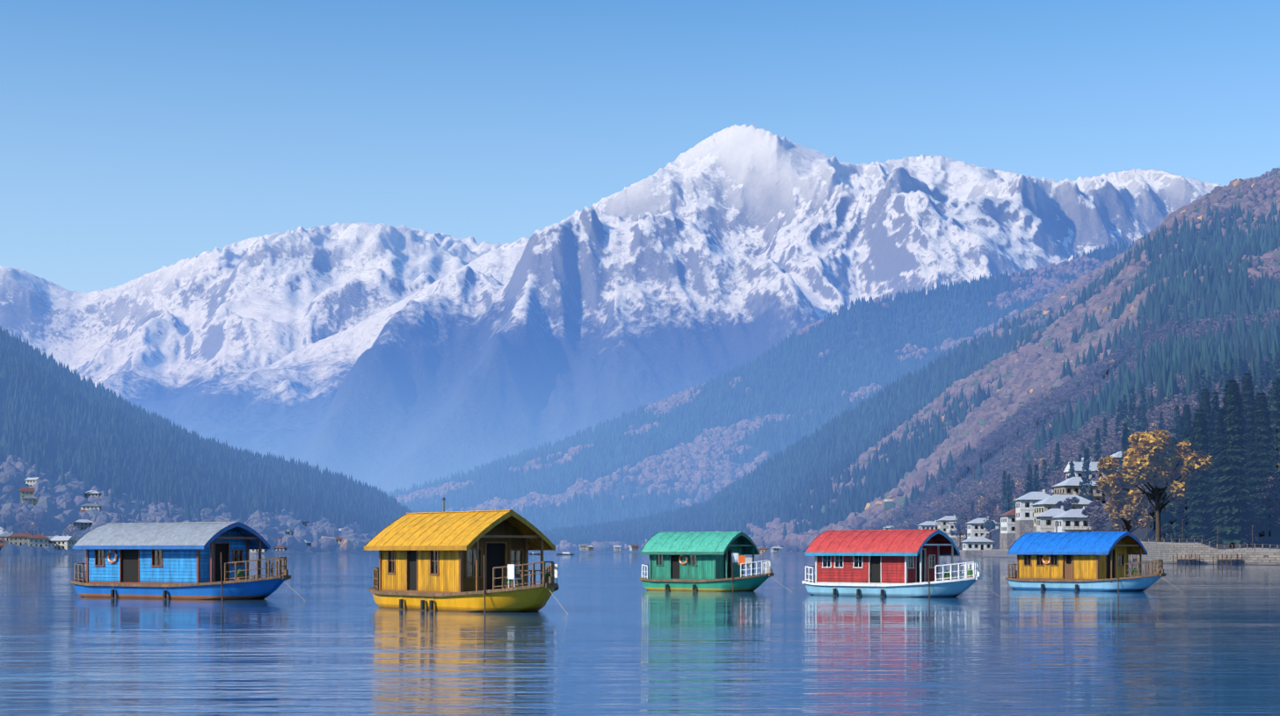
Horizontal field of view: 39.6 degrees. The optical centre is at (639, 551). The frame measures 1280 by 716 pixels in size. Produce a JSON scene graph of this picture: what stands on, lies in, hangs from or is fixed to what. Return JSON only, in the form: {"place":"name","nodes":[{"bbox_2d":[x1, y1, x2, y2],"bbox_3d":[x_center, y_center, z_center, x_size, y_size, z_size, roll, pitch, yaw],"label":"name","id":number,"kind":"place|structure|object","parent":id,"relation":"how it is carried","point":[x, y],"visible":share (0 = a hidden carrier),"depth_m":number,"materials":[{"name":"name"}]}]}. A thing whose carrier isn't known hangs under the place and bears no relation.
{"place":"outdoors","nodes":[
{"label":"outdoors","id":0,"kind":"place"},
{"bbox_2d":[0,391,378,555],"bbox_3d":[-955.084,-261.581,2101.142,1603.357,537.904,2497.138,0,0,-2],"label":"shoreline","id":1,"kind":"structure","parent":0,"point":[12,549],"depth_m":1286.84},
{"bbox_2d":[0,541,7,550],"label":"waterfront house","id":2,"kind":"structure","parent":1,"relation":"on","point":[3,545],"depth_m":1174.29,"materials":[{"name":"paint"}]},
{"bbox_2d":[0,531,13,541],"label":"shore house","id":3,"kind":"structure","parent":1,"relation":"on","point":[3,536],"depth_m":1206.77,"materials":[{"name":"paint"}]},
{"bbox_2d":[7,531,32,545],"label":"waterfront house","id":4,"kind":"structure","parent":1,"relation":"on","point":[18,539],"depth_m":1167.12,"materials":[{"name":"paint"}]},
{"bbox_2d":[19,487,34,501],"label":"shore house","id":5,"kind":"structure","parent":1,"relation":"on","point":[26,491],"depth_m":1420.49,"materials":[{"name":"paint"}]},
{"bbox_2d":[21,494,39,505],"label":"shore house","id":6,"kind":"structure","parent":1,"relation":"on","point":[32,500],"depth_m":1380.95,"materials":[{"name":"paint"}]},
{"bbox_2d":[24,477,41,486],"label":"shore house","id":7,"kind":"structure","parent":1,"relation":"on","point":[31,482],"depth_m":1477.65,"materials":[{"name":"paint"}]},
{"bbox_2d":[27,533,49,552],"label":"waterfront house","id":8,"kind":"structure","parent":1,"relation":"on","point":[36,541],"depth_m":1133.66,"materials":[{"name":"paint"}]},
{"bbox_2d":[48,539,54,552],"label":"waterfront house","id":9,"kind":"structure","parent":1,"relation":"on","point":[51,545],"depth_m":1136.47,"materials":[{"name":"paint"}]},
{"bbox_2d":[0,508,116,542],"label":"broadleaf forest","id":10,"kind":"object","parent":1,"relation":"on","point":[29,524],"visible":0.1,"depth_m":1237.87,"materials":[{"name":"brown plant"}]},
{"bbox_2d":[50,535,76,554],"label":"waterfront house","id":11,"kind":"structure","parent":1,"relation":"on","point":[67,542],"depth_m":1146.32,"materials":[{"name":"paint"}]},
{"bbox_2d":[72,518,93,531],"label":"shore house","id":12,"kind":"structure","parent":1,"relation":"on","point":[83,524],"depth_m":1336.29,"materials":[{"name":"paint"}]},
{"bbox_2d":[80,502,101,511],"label":"shore house","id":13,"kind":"structure","parent":1,"relation":"on","point":[89,506],"depth_m":1418.69,"materials":[{"name":"paint"}]},
{"bbox_2d":[82,489,102,498],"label":"shore house","id":14,"kind":"structure","parent":1,"relation":"on","point":[96,494],"depth_m":1501.16,"materials":[{"name":"paint"}]},
{"bbox_2d":[0,455,378,552],"bbox_3d":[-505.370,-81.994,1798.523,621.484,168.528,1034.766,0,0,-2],"label":"broadleaf forest","id":15,"kind":"object","parent":1,"relation":"on","point":[57,507],"visible":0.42,"depth_m":1463.20,"materials":[{"name":"plant"}]},
{"bbox_2d":[0,325,417,552],"bbox_3d":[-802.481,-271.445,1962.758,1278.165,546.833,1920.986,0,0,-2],"label":"hill conifers","id":16,"kind":"object","parent":1,"relation":"on","point":[105,484],"visible":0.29,"depth_m":1878.57,"materials":[{"name":"green plant"}]},
{"bbox_2d":[249,549,268,554],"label":"waterfront house","id":17,"kind":"structure","parent":1,"relation":"on","point":[253,551],"depth_m":1320.75,"materials":[{"name":"paint"}]},
{"bbox_2d":[273,545,287,551],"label":"waterfront house","id":18,"kind":"structure","parent":1,"relation":"on","point":[281,548],"depth_m":1426.17,"materials":[{"name":"paint"}]},
{"bbox_2d":[283,528,294,536],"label":"shore house","id":19,"kind":"structure","parent":1,"relation":"on","point":[288,532],"depth_m":1625.67,"materials":[{"name":"paint"}]},
{"bbox_2d":[302,521,309,526],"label":"shore house","id":20,"kind":"structure","parent":1,"relation":"on","point":[304,523],"depth_m":1753.36,"materials":[{"name":"paint"}]},
{"bbox_2d":[305,539,311,548],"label":"shore house","id":21,"kind":"structure","parent":1,"relation":"on","point":[309,544],"depth_m":1587.25,"materials":[{"name":"paint"}]},
{"bbox_2d":[334,537,342,546],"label":"shore house","id":22,"kind":"structure","parent":1,"relation":"on","point":[338,540],"depth_m":1659.02,"materials":[{"name":"paint"}]},
{"bbox_2d":[0,222,501,401],"bbox_3d":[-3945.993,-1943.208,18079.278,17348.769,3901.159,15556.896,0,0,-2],"label":"snow range","id":23,"kind":"structure","parent":0,"point":[179,328],"depth_m":17545.14,"materials":[{"name":"white snow"}]},
{"bbox_2d":[0,552,1279,715],"bbox_3d":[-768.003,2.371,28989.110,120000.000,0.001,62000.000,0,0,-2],"label":"lake water","id":24,"kind":"structure","parent":0,"point":[617,639],"depth_m":43.02,"materials":[{"name":"blue liquid"}]},
{"bbox_2d":[70,522,305,601],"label":"blue houseboat","id":25,"kind":"object","parent":24,"relation":"on","point":[209,561],"visible":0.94,"depth_m":88.33,"materials":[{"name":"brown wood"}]},
{"bbox_2d":[363,497,567,615],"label":"yellow houseboat","id":26,"kind":"object","parent":24,"relation":"on","point":[476,561],"visible":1,"depth_m":70.75,"materials":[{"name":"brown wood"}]},
{"bbox_2d":[556,552,574,555],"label":"launch","id":27,"kind":"object","parent":24,"relation":"on","point":[566,554],"visible":0.83,"depth_m":997.57,"materials":[{"name":"white"}]},
{"bbox_2d":[639,531,790,591],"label":"green houseboat","id":28,"kind":"object","parent":24,"relation":"on","point":[701,562],"visible":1,"depth_m":105.36,"materials":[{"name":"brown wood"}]},
{"bbox_2d":[801,510,1001,598],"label":"red houseboat","id":29,"kind":"object","parent":24,"relation":"on","point":[900,563],"visible":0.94,"depth_m":92.66,"materials":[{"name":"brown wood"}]},
{"bbox_2d":[1005,521,1182,592],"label":"houseboat","id":30,"kind":"object","parent":24,"relation":"on","point":[1087,562],"visible":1,"depth_m":105.94,"materials":[{"name":"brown wood"}]},
{"bbox_2d":[1002,519,1254,565],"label":"shore jetties","id":31,"kind":"object","parent":24,"relation":"in","point":[1189,559],"visible":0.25,"depth_m":315.60,"materials":[{"name":"brown wood"}]},
{"bbox_2d":[0,0,1279,293],"label":"sky","id":32,"kind":"structure","parent":0,"point":[138,138],"materials":[{"name":"blue"}]},
{"bbox_2d":[123,123,1227,494],"bbox_3d":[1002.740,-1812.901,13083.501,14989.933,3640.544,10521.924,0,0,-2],"label":"snow range","id":33,"kind":"structure","parent":0,"point":[716,254],"depth_m":11119.90,"materials":[{"name":"white snow"}]},
{"bbox_2d":[420,248,1126,522],"bbox_3d":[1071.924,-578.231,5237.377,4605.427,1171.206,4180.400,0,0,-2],"label":"ridge","id":34,"kind":"structure","parent":0,"point":[621,489],"depth_m":5319.93,"materials":[{"name":"green plant"}]},
{"bbox_2d":[392,255,1103,512],"bbox_3d":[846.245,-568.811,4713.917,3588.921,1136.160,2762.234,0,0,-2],"label":"broadleaf ridge forest","id":35,"kind":"object","parent":34,"relation":"on","point":[706,453],"visible":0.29,"depth_m":4260.87,"materials":[{"name":"plant"}]},
{"bbox_2d":[386,239,1134,530],"bbox_3d":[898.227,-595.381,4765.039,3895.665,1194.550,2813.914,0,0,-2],"label":"conifer trees","id":36,"kind":"object","parent":34,"relation":"on","point":[570,520],"visible":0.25,"depth_m":4850.56,"materials":[{"name":"green plant"}]},
{"bbox_2d":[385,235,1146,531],"bbox_3d":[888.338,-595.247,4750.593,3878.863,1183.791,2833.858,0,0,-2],"label":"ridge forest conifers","id":37,"kind":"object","parent":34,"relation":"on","point":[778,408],"visible":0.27,"depth_m":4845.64,"materials":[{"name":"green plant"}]},
{"bbox_2d":[528,279,1279,566],"bbox_3d":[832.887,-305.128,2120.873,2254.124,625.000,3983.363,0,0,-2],"label":"shoreline","id":38,"kind":"structure","parent":0,"point":[1147,534],"depth_m":723.89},
{"bbox_2d":[578,544,589,550],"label":"shore house","id":39,"kind":"structure","parent":38,"relation":"on","point":[582,547],"depth_m":2406.35,"materials":[{"name":"paint"}]},
{"bbox_2d":[586,545,593,551],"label":"shore house","id":40,"kind":"structure","parent":38,"relation":"on","point":[590,548],"depth_m":2372.20,"materials":[{"name":"paint"}]},
{"bbox_2d":[613,545,621,552],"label":"shore house","id":41,"kind":"structure","parent":38,"relation":"on","point":[616,549],"depth_m":2316.95,"materials":[{"name":"paint"}]},
{"bbox_2d":[628,544,639,551],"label":"shore house","id":42,"kind":"structure","parent":38,"relation":"on","point":[634,548],"depth_m":2296.42,"materials":[{"name":"paint"}]},
{"bbox_2d":[528,481,753,552],"bbox_3d":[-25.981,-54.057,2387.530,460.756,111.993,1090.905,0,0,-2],"label":"trees","id":43,"kind":"object","parent":38,"relation":"on","point":[625,541],"visible":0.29,"depth_m":2517.38,"materials":[{"name":"green plant"}]},
{"bbox_2d":[537,523,753,552],"bbox_3d":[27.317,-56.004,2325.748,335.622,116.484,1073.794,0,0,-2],"label":"trees","id":44,"kind":"object","parent":38,"relation":"on","point":[563,546],"visible":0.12,"depth_m":2348.65,"materials":[{"name":"plant"}]},
{"bbox_2d":[757,546,769,553],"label":"shore house","id":45,"kind":"structure","parent":38,"relation":"on","point":[761,550],"depth_m":1724.50,"materials":[{"name":"paint"}]},
{"bbox_2d":[770,545,782,553],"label":"shore house","id":46,"kind":"structure","parent":38,"relation":"on","point":[774,549],"depth_m":1668.39,"materials":[{"name":"paint"}]},
{"bbox_2d":[883,498,894,502],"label":"shore house","id":47,"kind":"structure","parent":38,"relation":"on","point":[887,500],"depth_m":1488.07,"materials":[{"name":"paint"}]},
{"bbox_2d":[917,520,937,530],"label":"shore house","id":48,"kind":"structure","parent":38,"relation":"on","point":[931,525],"depth_m":1000.22,"materials":[{"name":"paint"}]},
{"bbox_2d":[936,515,957,534],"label":"shore house","id":49,"kind":"structure","parent":38,"relation":"on","point":[942,523],"depth_m":910.02,"materials":[{"name":"paint"}]},
{"bbox_2d":[946,522,967,547],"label":"shore house","id":50,"kind":"structure","parent":38,"relation":"on","point":[950,526],"depth_m":799.86,"materials":[{"name":"paint"}]},
{"bbox_2d":[948,519,966,547],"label":"tree","id":51,"kind":"object","parent":38,"relation":"on","point":[956,533],"visible":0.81,"depth_m":792.72,"materials":[{"name":"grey plant"}]},
{"bbox_2d":[968,501,974,522],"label":"conifer tree","id":52,"kind":"object","parent":38,"relation":"on","point":[971,506],"visible":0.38,"depth_m":800.43,"materials":[{"name":"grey plant"}]},
{"bbox_2d":[960,535,994,557],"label":"shore house","id":53,"kind":"structure","parent":38,"relation":"on","point":[974,547],"depth_m":689.74,"materials":[{"name":"paint"}]},
{"bbox_2d":[966,516,999,538],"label":"shore house","id":54,"kind":"structure","parent":38,"relation":"on","point":[975,528],"depth_m":739.53,"materials":[{"name":"paint"}]},
{"bbox_2d":[981,497,1000,521],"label":"tree","id":55,"kind":"object","parent":38,"relation":"on","point":[992,502],"visible":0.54,"depth_m":769.54,"materials":[{"name":"grey plant"}]},
{"bbox_2d":[712,167,1279,539],"bbox_3d":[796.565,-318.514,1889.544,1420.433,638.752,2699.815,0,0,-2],"label":"conifer forest","id":56,"kind":"object","parent":38,"relation":"on","point":[1206,356],"visible":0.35,"depth_m":1600.73,"materials":[{"name":"green plant"}]},
{"bbox_2d":[716,167,1279,552],"bbox_3d":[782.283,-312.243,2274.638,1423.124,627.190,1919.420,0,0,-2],"label":"broadleaf ridge forest","id":57,"kind":"object","parent":38,"relation":"on","point":[1029,370],"visible":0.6,"depth_m":1655.76,"materials":[{"name":"brown plant"}]},
{"bbox_2d":[997,509,1015,550],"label":"shore house","id":58,"kind":"structure","parent":38,"relation":"on","point":[1007,528],"depth_m":638.78,"materials":[{"name":"paint"}]},
{"bbox_2d":[1013,489,1050,559],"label":"shore house","id":59,"kind":"structure","parent":38,"relation":"on","point":[1024,517],"depth_m":558.63,"materials":[{"name":"paint"}]},
{"bbox_2d":[1033,506,1065,532],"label":"shore house","id":60,"kind":"structure","parent":38,"relation":"on","point":[1045,522],"depth_m":491.01,"materials":[{"name":"paint"}]},
{"bbox_2d":[1030,492,1091,532],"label":"shore house","id":61,"kind":"structure","parent":38,"relation":"on","point":[1045,505],"depth_m":519.88,"materials":[{"name":"paint"}]},
{"bbox_2d":[854,272,1279,539],"bbox_3d":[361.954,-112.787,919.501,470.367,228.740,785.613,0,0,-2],"label":"conifer forest","id":62,"kind":"object","parent":38,"relation":"on","point":[957,504],"visible":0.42,"depth_m":1112.23,"materials":[{"name":"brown plant"}]},
{"bbox_2d":[1055,496,1079,511],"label":"tree","id":63,"kind":"object","parent":38,"relation":"on","point":[1060,504],"visible":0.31,"depth_m":505.83,"materials":[{"name":"grey plant"}]},
{"bbox_2d":[1051,506,1100,532],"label":"shore house","id":64,"kind":"structure","parent":38,"relation":"on","point":[1072,520],"depth_m":476.75,"materials":[{"name":"paint"}]},
{"bbox_2d":[1051,476,1102,501],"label":"shore house","id":65,"kind":"structure","parent":38,"relation":"on","point":[1070,486],"depth_m":560.71,"materials":[{"name":"paint"}]},
{"bbox_2d":[1063,462,1119,479],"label":"shore house","id":66,"kind":"structure","parent":38,"relation":"on","point":[1078,469],"depth_m":603.63,"materials":[{"name":"paint"}]},
{"bbox_2d":[1081,500,1105,516],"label":"tree","id":67,"kind":"object","parent":38,"relation":"on","point":[1092,504],"visible":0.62,"depth_m":477.04,"materials":[{"name":"grey plant"}]},
{"bbox_2d":[1101,490,1108,503],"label":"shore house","id":68,"kind":"structure","parent":38,"relation":"on","point":[1103,500],"depth_m":565.70,"materials":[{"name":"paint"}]},
{"bbox_2d":[1105,498,1124,531],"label":"tree","id":69,"kind":"object","parent":38,"relation":"on","point":[1123,529],"visible":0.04,"depth_m":427.24,"materials":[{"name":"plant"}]},
{"bbox_2d":[1110,451,1123,465],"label":"shore house","id":70,"kind":"structure","parent":38,"relation":"on","point":[1118,455],"depth_m":650.20,"materials":[{"name":"paint"}]},
{"bbox_2d":[958,538,1279,565],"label":"stone embankment","id":71,"kind":"structure","parent":38,"relation":"on","point":[1165,552],"depth_m":318.35,"materials":[{"name":"stone"}]},
{"bbox_2d":[966,349,1279,546],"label":"conifer forest","id":72,"kind":"object","parent":38,"relation":"on","point":[1095,523],"visible":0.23,"depth_m":632.81,"materials":[{"name":"green plant"}]},
{"bbox_2d":[1103,501,1153,533],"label":"bush","id":73,"kind":"object","parent":38,"relation":"on","point":[1128,515],"visible":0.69,"depth_m":381.38,"materials":[{"name":"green plant"}]},
{"bbox_2d":[1140,497,1156,531],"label":"tree","id":74,"kind":"object","parent":38,"relation":"on","point":[1151,509],"visible":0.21,"depth_m":386.06,"materials":[{"name":"brown plant"}]},
{"bbox_2d":[1096,428,1214,542],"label":"autumn tree","id":75,"kind":"object","parent":38,"relation":"on","point":[1145,466],"visible":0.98,"depth_m":346.72,"materials":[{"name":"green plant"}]},
{"bbox_2d":[1160,502,1185,542],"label":"tree","id":76,"kind":"object","parent":38,"relation":"on","point":[1167,516],"visible":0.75,"depth_m":358.66,"materials":[{"name":"green plant"}]},
{"bbox_2d":[1165,437,1183,523],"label":"conifer tree","id":77,"kind":"object","parent":38,"relation":"on","point":[1170,449],"visible":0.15,"depth_m":373.78,"materials":[{"name":"green plant"}]},
{"bbox_2d":[1163,520,1188,543],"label":"bush","id":78,"kind":"object","parent":38,"relation":"on","point":[1175,531],"visible":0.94,"depth_m":346.65,"materials":[{"name":"green plant"}]},
{"bbox_2d":[1176,416,1182,446],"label":"fir tree","id":79,"kind":"object","parent":38,"relation":"on","point":[1179,430],"visible":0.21,"depth_m":485.96,"materials":[{"name":"green plant"}]},
{"bbox_2d":[1178,405,1192,443],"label":"fir tree","id":80,"kind":"object","parent":38,"relation":"on","point":[1186,421],"visible":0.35,"depth_m":442.42,"materials":[{"name":"green plant"}]},
{"bbox_2d":[1180,409,1215,545],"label":"tall fir tree","id":81,"kind":"object","parent":38,"relation":"on","point":[1199,495],"visible":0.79,"depth_m":338.89,"materials":[{"name":"green plant"}]},
{"bbox_2d":[1197,389,1213,474],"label":"fir tree","id":82,"kind":"object","parent":38,"relation":"on","point":[1205,406],"visible":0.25,"depth_m":401.90,"materials":[{"name":"green plant"}]},
{"bbox_2d":[1207,409,1223,513],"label":"fir tree","id":83,"kind":"object","parent":38,"relation":"on","point":[1216,420],"visible":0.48,"depth_m":366.69,"materials":[{"name":"green plant"}]},
{"bbox_2d":[1199,379,1265,548],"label":"fir tree","id":84,"kind":"object","parent":38,"relation":"on","point":[1231,511],"visible":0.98,"depth_m":318.45,"materials":[{"name":"green plant"}]},
{"bbox_2d":[1238,373,1255,458],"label":"fir tree","id":85,"kind":"object","parent":38,"relation":"on","point":[1247,396],"visible":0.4,"depth_m":381.82,"materials":[{"name":"green plant"}]},
{"bbox_2d":[1243,392,1279,537],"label":"fir tree","id":86,"kind":"object","parent":38,"relation":"on","point":[1260,454],"visible":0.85,"depth_m":331.04,"materials":[{"name":"green plant"}]}
]}

